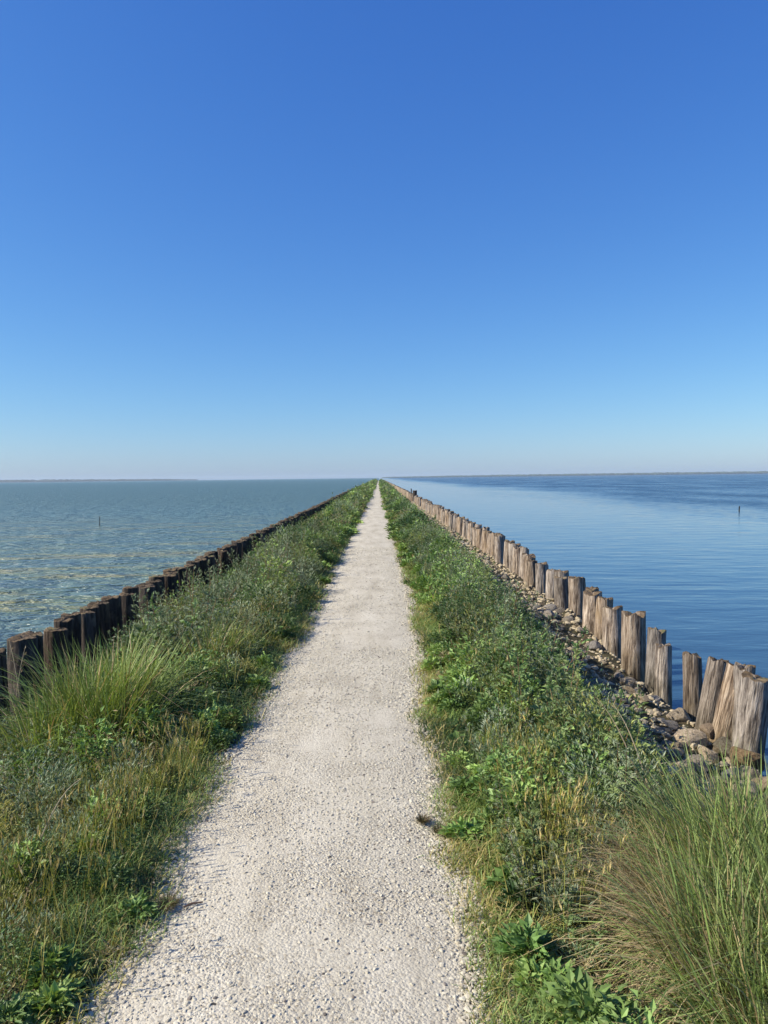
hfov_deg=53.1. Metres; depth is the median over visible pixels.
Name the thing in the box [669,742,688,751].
rock
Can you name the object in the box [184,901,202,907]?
twig
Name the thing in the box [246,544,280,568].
wormwood plant
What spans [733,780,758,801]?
rock
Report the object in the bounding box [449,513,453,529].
wooden post
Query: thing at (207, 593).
thistle plant
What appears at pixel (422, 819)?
weed tuft
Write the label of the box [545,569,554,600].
wooden post
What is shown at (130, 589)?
wooden post
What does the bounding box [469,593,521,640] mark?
wormwood plant
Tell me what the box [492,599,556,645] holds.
wormwood plant
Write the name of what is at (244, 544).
wooden post
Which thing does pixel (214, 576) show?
wormwood plant
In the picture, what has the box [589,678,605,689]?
rock
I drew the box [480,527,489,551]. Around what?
wooden post
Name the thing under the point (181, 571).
wooden post
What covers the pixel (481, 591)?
thistle plant
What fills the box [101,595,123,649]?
wooden post
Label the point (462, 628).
wormwood plant
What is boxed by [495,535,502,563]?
wooden post
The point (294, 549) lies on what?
thistle plant
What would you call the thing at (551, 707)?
wormwood plant
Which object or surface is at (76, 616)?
wooden post
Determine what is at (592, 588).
wooden post
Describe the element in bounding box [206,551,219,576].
wooden post
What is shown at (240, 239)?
sky
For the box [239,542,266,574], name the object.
thistle plant
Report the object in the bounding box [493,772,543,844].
thistle plant
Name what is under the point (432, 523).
thistle plant
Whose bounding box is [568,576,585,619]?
wooden post
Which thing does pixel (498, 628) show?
thistle plant
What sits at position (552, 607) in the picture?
rock
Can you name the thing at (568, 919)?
thistle plant
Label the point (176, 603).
thistle plant
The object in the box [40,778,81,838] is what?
dry stalk
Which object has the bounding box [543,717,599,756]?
thistle plant
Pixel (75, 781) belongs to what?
thistle plant
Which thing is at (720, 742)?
rock
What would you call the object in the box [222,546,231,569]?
wooden post
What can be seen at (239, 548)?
wooden post
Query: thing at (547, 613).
rock
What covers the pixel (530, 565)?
wooden post
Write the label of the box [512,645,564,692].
thistle plant
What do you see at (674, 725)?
rock
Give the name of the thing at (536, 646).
wormwood plant
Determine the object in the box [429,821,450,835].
weed tuft
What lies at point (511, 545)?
wooden post
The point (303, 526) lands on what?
wormwood plant
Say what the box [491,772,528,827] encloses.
wormwood plant
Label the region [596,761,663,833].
thistle plant
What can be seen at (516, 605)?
wormwood plant
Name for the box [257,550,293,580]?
wormwood plant
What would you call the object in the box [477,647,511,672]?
wormwood plant
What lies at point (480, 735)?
dock plant
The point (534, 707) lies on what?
thistle plant
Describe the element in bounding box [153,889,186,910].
weed tuft
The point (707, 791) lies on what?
rock
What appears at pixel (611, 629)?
wooden post
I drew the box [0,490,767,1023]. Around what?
ground
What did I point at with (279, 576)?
wormwood plant
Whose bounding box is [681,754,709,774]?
rock
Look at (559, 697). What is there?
thistle plant
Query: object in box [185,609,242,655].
wormwood plant
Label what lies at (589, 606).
wooden post
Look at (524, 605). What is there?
thistle plant
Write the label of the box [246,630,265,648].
wormwood plant
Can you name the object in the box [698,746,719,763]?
rock
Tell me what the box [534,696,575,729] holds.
thistle plant
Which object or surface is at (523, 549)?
wooden post
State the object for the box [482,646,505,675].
wormwood plant
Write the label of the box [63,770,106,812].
thistle plant
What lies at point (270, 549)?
wormwood plant
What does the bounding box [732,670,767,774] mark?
wooden post
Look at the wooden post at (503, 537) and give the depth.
17.97 m
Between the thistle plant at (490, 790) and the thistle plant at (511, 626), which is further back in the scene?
the thistle plant at (511, 626)
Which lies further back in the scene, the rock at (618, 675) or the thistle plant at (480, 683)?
the rock at (618, 675)
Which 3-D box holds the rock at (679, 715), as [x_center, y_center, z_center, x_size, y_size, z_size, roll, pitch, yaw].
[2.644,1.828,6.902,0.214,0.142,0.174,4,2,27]
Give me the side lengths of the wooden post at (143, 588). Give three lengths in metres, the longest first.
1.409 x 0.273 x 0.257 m
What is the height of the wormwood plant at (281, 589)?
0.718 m
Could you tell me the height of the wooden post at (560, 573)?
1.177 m
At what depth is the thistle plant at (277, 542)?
13.82 m
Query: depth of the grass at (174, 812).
3.39 m
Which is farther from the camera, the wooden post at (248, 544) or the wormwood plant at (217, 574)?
the wooden post at (248, 544)
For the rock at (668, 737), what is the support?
on the ground at (608, 668)
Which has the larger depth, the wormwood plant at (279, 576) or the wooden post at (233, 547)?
the wooden post at (233, 547)
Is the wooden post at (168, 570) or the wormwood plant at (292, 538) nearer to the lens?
the wooden post at (168, 570)
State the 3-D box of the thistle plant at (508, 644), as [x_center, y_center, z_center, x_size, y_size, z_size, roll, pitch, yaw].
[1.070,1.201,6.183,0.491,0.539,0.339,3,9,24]
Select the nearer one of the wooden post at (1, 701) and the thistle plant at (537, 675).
the thistle plant at (537, 675)
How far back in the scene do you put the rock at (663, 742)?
5.99 m
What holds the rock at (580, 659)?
on the ground at (608, 668)
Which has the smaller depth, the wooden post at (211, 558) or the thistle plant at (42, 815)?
the thistle plant at (42, 815)
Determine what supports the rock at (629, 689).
on the rubble
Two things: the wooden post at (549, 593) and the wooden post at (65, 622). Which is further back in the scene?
the wooden post at (549, 593)
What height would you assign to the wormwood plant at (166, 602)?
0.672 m
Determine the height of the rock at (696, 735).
0.214 m
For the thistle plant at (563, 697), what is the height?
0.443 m
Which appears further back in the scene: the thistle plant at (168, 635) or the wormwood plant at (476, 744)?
the thistle plant at (168, 635)
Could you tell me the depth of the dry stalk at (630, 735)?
3.71 m
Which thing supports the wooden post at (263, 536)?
on the ground at (608, 668)
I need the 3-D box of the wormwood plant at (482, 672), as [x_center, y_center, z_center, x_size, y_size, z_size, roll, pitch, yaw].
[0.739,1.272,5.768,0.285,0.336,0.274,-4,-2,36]
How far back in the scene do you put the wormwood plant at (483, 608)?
7.52 m
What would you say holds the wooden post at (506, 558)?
on the ground at (608, 668)
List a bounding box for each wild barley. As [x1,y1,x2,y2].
[0,546,332,1016]
[410,543,634,962]
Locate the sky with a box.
[0,0,767,479]
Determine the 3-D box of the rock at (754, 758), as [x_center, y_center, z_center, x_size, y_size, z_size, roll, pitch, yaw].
[2.730,1.872,5.767,0.262,0.180,0.266,22,-14,11]
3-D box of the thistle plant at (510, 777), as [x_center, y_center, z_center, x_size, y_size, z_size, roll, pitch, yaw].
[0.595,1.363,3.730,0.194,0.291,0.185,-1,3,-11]
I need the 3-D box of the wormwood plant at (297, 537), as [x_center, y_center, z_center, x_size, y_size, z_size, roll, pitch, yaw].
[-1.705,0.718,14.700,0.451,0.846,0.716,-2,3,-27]
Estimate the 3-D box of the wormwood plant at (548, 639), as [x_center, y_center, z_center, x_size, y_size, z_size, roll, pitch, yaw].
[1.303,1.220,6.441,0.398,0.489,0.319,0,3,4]
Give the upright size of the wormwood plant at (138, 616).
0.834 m
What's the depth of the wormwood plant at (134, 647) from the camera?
6.56 m
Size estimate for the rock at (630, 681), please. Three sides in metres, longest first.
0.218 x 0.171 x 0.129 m
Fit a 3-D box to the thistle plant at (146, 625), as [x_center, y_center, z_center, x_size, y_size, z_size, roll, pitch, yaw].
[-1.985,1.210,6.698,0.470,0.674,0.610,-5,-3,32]
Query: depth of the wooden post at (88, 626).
8.18 m
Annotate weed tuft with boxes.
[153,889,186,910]
[410,812,434,823]
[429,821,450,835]
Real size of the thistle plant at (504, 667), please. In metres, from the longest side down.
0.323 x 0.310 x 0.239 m
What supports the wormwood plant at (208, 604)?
on the ground at (608, 668)
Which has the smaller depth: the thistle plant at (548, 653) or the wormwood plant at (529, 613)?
the thistle plant at (548, 653)
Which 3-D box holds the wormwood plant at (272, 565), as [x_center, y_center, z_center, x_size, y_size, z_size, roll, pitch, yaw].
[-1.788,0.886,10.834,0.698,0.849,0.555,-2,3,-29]
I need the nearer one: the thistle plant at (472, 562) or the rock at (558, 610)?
the thistle plant at (472, 562)
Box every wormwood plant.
[0,740,13,809]
[0,766,31,829]
[18,805,60,848]
[44,724,81,783]
[107,625,162,664]
[120,624,178,668]
[129,607,171,630]
[130,588,206,649]
[132,617,180,662]
[136,597,171,628]
[142,589,213,656]
[153,576,235,651]
[156,589,191,619]
[156,625,203,662]
[177,566,231,609]
[177,579,223,606]
[181,565,239,620]
[182,599,228,634]
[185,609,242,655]
[187,567,239,610]
[191,599,256,642]
[204,596,245,630]
[205,560,245,593]
[207,564,258,605]
[215,554,257,595]
[218,555,252,573]
[221,568,287,613]
[227,545,276,582]
[231,548,261,575]
[231,611,254,636]
[237,609,265,636]
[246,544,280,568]
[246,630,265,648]
[250,534,287,552]
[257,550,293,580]
[259,534,288,564]
[265,563,295,586]
[272,587,298,612]
[273,534,300,557]
[279,531,306,551]
[281,528,306,549]
[281,559,306,582]
[284,527,307,550]
[286,551,310,577]
[287,556,303,583]
[290,520,315,536]
[312,536,330,554]
[412,523,448,548]
[436,554,467,578]
[442,595,467,620]
[445,619,479,641]
[446,557,476,579]
[447,623,475,644]
[463,657,498,687]
[463,716,519,765]
[464,581,490,614]
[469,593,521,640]
[471,587,517,626]
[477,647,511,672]
[480,579,521,631]
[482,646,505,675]
[484,637,531,668]
[490,664,513,693]
[491,623,560,682]
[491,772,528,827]
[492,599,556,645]
[494,659,545,702]
[498,730,551,768]
[501,589,538,619]
[502,816,579,918]
[507,599,535,626]
[510,673,591,744]
[518,630,557,659]
[525,619,559,660]
[528,636,579,693]
[560,741,637,823]
[564,793,607,867]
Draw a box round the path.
[95,481,485,1023]
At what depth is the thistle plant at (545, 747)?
4.11 m
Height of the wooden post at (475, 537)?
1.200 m
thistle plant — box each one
[16,805,51,850]
[59,759,86,801]
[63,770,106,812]
[130,612,176,664]
[138,651,189,698]
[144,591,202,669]
[148,628,192,675]
[169,590,193,627]
[189,573,228,607]
[201,624,225,665]
[217,598,239,629]
[228,575,254,607]
[234,573,278,610]
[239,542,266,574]
[245,551,262,577]
[259,531,282,555]
[263,576,289,609]
[267,569,288,595]
[270,601,290,617]
[289,541,308,559]
[419,516,438,532]
[429,525,460,549]
[440,666,471,707]
[444,547,494,581]
[454,616,491,648]
[457,567,526,618]
[464,629,530,712]
[471,577,514,612]
[471,604,527,668]
[473,737,518,818]
[480,595,526,636]
[484,664,529,700]
[485,631,548,659]
[488,801,587,887]
[489,612,553,663]
[489,691,526,739]
[489,765,524,809]
[491,795,543,867]
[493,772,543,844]
[496,623,590,706]
[502,843,580,921]
[505,797,562,837]
[507,639,571,734]
[507,710,547,749]
[508,632,552,682]
[510,719,538,752]
[511,592,530,625]
[512,637,588,701]
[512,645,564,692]
[515,677,567,724]
[515,688,541,724]
[524,674,562,711]
[525,750,565,797]
[528,722,569,767]
[533,640,589,722]
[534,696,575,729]
[541,671,624,748]
[542,687,648,769]
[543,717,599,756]
[544,681,571,726]
[546,728,608,778]
[550,709,602,785]
[551,709,650,785]
[552,705,616,760]
[555,882,607,962]
[556,683,647,761]
[556,693,615,733]
[560,708,609,767]
[567,795,605,872]
[576,748,657,809]
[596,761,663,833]
[597,784,666,839]
[603,777,665,826]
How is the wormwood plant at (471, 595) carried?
on the ground at (608, 668)
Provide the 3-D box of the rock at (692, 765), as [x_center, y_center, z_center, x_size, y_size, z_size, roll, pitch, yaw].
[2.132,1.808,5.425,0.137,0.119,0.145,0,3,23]
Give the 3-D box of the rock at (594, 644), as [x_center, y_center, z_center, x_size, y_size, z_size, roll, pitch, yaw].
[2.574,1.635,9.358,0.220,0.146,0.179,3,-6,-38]
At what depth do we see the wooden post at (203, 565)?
13.21 m
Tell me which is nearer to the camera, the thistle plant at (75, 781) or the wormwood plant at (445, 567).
the thistle plant at (75, 781)
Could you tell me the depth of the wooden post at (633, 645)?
8.49 m
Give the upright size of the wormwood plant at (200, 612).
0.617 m
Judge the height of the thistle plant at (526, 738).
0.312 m
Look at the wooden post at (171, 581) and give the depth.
11.24 m
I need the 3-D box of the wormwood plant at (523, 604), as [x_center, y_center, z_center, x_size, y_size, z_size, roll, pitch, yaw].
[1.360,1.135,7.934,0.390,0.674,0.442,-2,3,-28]
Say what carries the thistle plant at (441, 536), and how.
on the ground at (608, 668)
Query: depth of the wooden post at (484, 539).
19.97 m
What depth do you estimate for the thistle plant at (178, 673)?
5.80 m
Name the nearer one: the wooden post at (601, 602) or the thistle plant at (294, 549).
the wooden post at (601, 602)
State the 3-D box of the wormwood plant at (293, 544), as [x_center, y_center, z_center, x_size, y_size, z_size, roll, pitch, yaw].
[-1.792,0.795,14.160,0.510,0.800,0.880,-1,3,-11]
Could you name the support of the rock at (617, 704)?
on the ground at (608, 668)
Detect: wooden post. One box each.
[0,648,9,730]
[0,660,5,733]
[7,635,39,723]
[15,631,45,698]
[43,627,67,694]
[54,617,75,677]
[61,612,81,673]
[80,605,99,657]
[80,610,98,680]
[87,600,110,664]
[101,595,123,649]
[119,592,135,635]
[122,586,139,622]
[136,583,153,585]
[138,585,155,623]
[146,579,162,622]
[149,575,165,604]
[163,568,179,589]
[163,574,176,608]
[165,571,180,610]
[172,567,187,598]
[184,564,196,588]
[186,560,199,590]
[194,558,206,593]
[196,556,209,582]
[204,552,216,579]
[204,555,214,579]
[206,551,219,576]
[218,550,227,577]
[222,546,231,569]
[225,544,236,568]
[233,541,241,564]
[240,539,246,564]
[243,538,250,554]
[252,533,260,547]
[252,536,256,554]
[257,532,264,546]
[262,529,269,546]
[442,511,444,523]
[445,510,449,524]
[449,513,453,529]
[452,515,457,529]
[457,516,464,534]
[462,522,465,536]
[465,521,471,538]
[467,522,475,541]
[472,526,479,544]
[475,529,476,546]
[476,528,481,548]
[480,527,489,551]
[482,530,491,552]
[487,533,490,553]
[490,532,499,558]
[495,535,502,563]
[496,534,504,556]
[504,539,514,567]
[508,543,520,572]
[512,546,522,574]
[518,546,528,575]
[520,553,534,579]
[523,555,535,581]
[526,559,537,587]
[535,562,546,593]
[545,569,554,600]
[553,569,568,576]
[554,576,568,609]
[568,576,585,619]
[582,590,601,634]
[586,586,598,591]
[594,596,612,639]
[602,605,622,658]
[621,611,645,686]
[644,627,666,693]
[654,643,671,707]
[682,651,702,721]
[695,656,728,729]
[709,662,733,742]
[732,662,755,738]
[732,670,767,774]
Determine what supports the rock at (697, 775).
on the ground at (608, 668)
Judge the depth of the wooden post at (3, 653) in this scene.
6.33 m
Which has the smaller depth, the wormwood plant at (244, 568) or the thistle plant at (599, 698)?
the thistle plant at (599, 698)
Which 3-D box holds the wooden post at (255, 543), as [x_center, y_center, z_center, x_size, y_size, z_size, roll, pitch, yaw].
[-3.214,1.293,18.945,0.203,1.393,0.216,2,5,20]
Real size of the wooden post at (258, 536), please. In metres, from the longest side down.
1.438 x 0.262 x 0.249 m
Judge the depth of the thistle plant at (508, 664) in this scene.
5.38 m
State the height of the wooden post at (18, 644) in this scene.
1.446 m
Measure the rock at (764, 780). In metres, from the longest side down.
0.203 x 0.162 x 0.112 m
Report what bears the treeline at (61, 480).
on the water at (62, 551)
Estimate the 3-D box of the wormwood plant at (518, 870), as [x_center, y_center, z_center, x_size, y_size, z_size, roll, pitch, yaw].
[0.572,1.365,2.854,0.300,0.352,0.283,6,2,2]
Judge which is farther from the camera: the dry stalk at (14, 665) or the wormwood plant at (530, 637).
the wormwood plant at (530, 637)
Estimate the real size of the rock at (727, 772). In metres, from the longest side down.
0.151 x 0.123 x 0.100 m
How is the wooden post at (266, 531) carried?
on the ground at (608, 668)
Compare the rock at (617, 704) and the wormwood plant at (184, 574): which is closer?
the rock at (617, 704)
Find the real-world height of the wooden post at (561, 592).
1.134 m
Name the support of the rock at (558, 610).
on the ground at (608, 668)
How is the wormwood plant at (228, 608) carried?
on the ground at (608, 668)
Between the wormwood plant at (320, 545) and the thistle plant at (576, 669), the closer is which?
the thistle plant at (576, 669)
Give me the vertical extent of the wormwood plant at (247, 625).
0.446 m
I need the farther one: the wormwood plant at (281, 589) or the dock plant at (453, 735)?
the wormwood plant at (281, 589)
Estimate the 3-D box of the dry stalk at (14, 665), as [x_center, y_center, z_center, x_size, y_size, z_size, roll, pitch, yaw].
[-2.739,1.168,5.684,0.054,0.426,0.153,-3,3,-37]
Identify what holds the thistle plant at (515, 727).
on the ground at (608, 668)
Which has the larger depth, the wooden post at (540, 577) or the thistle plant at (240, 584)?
the wooden post at (540, 577)
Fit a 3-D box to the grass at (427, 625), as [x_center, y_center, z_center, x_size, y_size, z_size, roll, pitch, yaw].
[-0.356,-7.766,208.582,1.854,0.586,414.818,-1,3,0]
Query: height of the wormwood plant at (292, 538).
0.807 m
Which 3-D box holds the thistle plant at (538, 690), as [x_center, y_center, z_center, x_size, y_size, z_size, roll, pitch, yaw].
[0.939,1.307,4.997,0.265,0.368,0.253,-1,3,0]
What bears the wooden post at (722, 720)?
on the ground at (608, 668)
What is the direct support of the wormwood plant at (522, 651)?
on the ground at (608, 668)
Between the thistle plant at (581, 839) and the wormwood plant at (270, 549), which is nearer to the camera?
the thistle plant at (581, 839)
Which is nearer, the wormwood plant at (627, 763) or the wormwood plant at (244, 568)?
the wormwood plant at (627, 763)
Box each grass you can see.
[0,502,368,1023]
[386,508,765,1023]
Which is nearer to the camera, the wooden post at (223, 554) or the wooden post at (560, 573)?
the wooden post at (560, 573)
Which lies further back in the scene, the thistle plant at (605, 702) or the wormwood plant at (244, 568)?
the wormwood plant at (244, 568)
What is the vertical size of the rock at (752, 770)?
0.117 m
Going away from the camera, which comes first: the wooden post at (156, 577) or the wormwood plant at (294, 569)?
the wooden post at (156, 577)
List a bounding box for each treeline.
[0,479,197,482]
[382,471,767,477]
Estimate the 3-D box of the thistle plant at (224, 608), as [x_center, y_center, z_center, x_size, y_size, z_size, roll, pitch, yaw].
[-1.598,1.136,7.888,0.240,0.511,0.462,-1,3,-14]
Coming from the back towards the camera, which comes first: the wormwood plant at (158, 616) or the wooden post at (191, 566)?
the wooden post at (191, 566)
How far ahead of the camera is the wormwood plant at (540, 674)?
5.65 m
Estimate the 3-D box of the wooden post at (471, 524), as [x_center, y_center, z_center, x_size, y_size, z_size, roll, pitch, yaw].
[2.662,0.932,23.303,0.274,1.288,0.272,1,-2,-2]
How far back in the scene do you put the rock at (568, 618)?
10.47 m
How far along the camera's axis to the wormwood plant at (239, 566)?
12.12 m
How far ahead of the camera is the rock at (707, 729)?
6.38 m
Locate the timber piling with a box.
[330,481,409,501]
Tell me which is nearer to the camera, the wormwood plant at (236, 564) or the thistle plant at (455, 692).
the thistle plant at (455, 692)
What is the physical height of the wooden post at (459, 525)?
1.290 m
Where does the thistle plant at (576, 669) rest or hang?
on the ground at (608, 668)
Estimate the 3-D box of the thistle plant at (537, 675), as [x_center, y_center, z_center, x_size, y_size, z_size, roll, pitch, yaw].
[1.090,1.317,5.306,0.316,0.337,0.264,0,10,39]
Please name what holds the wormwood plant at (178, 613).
on the ground at (608, 668)
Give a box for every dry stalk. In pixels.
[9,641,19,695]
[14,646,25,714]
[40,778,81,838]
[597,698,640,781]
[610,701,646,782]
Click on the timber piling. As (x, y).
(402, 491)
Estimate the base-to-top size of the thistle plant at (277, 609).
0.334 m
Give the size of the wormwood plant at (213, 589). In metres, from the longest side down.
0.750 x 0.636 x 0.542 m
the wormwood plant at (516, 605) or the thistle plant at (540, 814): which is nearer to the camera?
the thistle plant at (540, 814)
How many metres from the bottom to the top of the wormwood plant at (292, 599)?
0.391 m
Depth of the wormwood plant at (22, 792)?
4.05 m
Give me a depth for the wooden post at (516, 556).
15.41 m
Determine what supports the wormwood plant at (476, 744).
on the ground at (608, 668)
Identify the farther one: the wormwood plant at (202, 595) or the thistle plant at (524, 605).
the wormwood plant at (202, 595)
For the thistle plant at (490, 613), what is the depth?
7.18 m
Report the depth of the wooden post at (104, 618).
8.71 m
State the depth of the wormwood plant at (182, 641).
6.83 m
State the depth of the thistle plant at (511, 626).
6.44 m
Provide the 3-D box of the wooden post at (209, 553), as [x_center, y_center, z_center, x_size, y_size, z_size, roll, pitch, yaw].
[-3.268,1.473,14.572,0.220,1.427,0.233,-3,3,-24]
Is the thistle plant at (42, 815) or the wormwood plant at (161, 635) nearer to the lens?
the thistle plant at (42, 815)
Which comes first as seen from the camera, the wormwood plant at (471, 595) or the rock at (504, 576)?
the wormwood plant at (471, 595)
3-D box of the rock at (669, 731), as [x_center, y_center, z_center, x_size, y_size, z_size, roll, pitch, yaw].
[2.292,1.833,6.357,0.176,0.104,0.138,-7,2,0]
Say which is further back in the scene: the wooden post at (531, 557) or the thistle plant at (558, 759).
the wooden post at (531, 557)
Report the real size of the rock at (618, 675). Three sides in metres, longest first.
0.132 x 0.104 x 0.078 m
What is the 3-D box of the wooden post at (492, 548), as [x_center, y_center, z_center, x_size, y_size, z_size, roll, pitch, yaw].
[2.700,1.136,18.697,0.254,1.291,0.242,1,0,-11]
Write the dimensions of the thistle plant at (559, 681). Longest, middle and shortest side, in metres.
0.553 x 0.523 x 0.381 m
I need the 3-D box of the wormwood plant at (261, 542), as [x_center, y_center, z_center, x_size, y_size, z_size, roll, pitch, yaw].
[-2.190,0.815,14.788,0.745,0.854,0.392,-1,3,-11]
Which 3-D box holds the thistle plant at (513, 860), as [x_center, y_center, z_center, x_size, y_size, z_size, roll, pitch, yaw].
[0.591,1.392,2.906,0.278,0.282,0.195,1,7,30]
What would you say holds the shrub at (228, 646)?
on the ground at (608, 668)
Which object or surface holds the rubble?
on the ground at (608, 668)
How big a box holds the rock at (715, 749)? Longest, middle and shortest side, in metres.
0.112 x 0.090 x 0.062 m
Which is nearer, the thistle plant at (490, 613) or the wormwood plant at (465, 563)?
the thistle plant at (490, 613)
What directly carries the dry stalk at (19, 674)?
in the grass tussock at (121, 693)
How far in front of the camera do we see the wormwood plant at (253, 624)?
7.83 m
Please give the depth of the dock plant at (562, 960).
2.55 m
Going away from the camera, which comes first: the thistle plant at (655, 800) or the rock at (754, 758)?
the thistle plant at (655, 800)
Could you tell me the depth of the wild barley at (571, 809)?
3.33 m
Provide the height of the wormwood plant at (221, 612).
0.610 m
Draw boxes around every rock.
[502,574,509,579]
[543,604,556,610]
[543,609,554,618]
[554,607,564,613]
[562,616,574,621]
[567,648,586,658]
[569,657,583,664]
[587,640,601,649]
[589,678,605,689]
[611,703,625,713]
[614,672,623,679]
[618,685,635,693]
[620,677,635,687]
[620,695,629,704]
[637,695,649,701]
[652,695,660,702]
[655,727,672,734]
[660,720,678,730]
[660,740,671,746]
[662,734,670,739]
[666,708,690,721]
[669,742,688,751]
[673,728,706,748]
[677,767,700,782]
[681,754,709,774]
[684,761,696,771]
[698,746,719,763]
[699,723,713,738]
[699,786,719,803]
[711,736,731,756]
[712,746,719,753]
[722,767,742,781]
[729,746,764,771]
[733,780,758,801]
[740,766,759,779]
[751,776,767,791]
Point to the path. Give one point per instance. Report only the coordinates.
(280, 951)
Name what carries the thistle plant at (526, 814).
on the ground at (608, 668)
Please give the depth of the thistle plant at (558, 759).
3.86 m
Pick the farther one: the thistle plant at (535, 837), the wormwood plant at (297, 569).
the wormwood plant at (297, 569)
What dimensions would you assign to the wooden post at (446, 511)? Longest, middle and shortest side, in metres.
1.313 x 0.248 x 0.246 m
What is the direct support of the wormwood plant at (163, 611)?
on the ground at (608, 668)
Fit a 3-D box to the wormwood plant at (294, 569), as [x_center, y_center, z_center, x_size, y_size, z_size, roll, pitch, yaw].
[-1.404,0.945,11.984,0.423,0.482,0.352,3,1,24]
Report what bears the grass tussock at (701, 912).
on the ground at (608, 668)
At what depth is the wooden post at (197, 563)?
12.98 m
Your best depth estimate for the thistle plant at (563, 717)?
4.05 m
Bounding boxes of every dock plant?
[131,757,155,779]
[446,731,465,744]
[456,819,496,840]
[474,728,496,740]
[540,951,598,990]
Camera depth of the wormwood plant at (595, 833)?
3.19 m
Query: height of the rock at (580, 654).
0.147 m
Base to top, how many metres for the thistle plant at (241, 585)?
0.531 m
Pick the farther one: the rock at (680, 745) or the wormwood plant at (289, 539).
the wormwood plant at (289, 539)
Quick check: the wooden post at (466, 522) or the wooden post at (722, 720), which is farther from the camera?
the wooden post at (466, 522)
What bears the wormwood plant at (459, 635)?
on the ground at (608, 668)
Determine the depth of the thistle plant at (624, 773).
3.75 m
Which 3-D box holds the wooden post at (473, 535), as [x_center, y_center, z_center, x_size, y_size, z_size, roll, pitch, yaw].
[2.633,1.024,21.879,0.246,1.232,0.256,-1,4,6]
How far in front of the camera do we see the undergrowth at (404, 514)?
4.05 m
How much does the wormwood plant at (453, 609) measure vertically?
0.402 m
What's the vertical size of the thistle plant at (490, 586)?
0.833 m
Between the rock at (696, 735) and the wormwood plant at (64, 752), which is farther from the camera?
the rock at (696, 735)
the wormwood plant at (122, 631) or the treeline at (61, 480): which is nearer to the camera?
the wormwood plant at (122, 631)
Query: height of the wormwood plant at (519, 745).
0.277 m
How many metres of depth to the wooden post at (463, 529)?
24.87 m
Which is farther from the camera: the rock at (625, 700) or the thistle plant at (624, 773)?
the rock at (625, 700)
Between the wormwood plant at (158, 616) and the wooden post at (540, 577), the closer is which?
the wormwood plant at (158, 616)
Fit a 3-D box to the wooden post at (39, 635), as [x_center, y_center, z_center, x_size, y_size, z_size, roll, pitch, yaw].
[-3.220,1.814,7.068,0.269,1.421,0.264,0,3,13]
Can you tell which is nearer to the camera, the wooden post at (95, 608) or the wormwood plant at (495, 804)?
the wormwood plant at (495, 804)
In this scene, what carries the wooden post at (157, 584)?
on the ground at (608, 668)
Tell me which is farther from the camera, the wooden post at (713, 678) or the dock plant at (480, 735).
the wooden post at (713, 678)
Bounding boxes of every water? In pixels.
[0,478,378,648]
[379,474,767,776]
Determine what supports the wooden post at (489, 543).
on the ground at (608, 668)
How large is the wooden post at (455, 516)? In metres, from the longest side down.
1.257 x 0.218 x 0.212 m
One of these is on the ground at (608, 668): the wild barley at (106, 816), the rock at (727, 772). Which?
the wild barley at (106, 816)
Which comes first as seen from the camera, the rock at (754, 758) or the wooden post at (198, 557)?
the rock at (754, 758)
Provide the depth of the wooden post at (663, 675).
7.64 m
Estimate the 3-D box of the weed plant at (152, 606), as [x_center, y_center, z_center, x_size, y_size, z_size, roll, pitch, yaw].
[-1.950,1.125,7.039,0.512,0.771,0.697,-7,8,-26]
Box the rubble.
[409,501,767,812]
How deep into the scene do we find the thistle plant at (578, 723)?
4.19 m
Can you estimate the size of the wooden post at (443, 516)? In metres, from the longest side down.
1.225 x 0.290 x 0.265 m
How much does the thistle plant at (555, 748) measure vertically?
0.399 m
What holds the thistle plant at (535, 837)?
on the ground at (608, 668)
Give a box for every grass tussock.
[0,625,282,793]
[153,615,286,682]
[497,728,767,1023]
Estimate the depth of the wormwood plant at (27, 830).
3.56 m
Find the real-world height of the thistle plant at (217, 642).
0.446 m
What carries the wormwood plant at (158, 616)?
on the ground at (608, 668)
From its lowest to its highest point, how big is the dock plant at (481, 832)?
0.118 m
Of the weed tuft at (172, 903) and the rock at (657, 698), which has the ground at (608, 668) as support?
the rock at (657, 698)
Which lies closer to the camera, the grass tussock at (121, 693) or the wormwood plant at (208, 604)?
the grass tussock at (121, 693)
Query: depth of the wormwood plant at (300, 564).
11.98 m
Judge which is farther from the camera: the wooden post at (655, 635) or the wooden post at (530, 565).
the wooden post at (530, 565)
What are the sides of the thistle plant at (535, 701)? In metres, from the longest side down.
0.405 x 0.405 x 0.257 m
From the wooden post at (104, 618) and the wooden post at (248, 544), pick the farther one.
the wooden post at (248, 544)
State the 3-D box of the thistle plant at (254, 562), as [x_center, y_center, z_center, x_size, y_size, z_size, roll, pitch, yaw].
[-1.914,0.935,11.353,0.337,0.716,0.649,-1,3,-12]
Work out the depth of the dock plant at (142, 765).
4.40 m
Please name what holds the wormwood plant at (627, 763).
on the ground at (608, 668)
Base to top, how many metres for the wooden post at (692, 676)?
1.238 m
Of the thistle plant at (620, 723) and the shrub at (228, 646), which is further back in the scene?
the shrub at (228, 646)
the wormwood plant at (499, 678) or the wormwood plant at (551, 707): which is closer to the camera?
the wormwood plant at (551, 707)
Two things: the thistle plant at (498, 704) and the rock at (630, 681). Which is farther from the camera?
the rock at (630, 681)
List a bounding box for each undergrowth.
[0,479,377,1023]
[378,479,698,1023]
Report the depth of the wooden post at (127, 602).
9.48 m

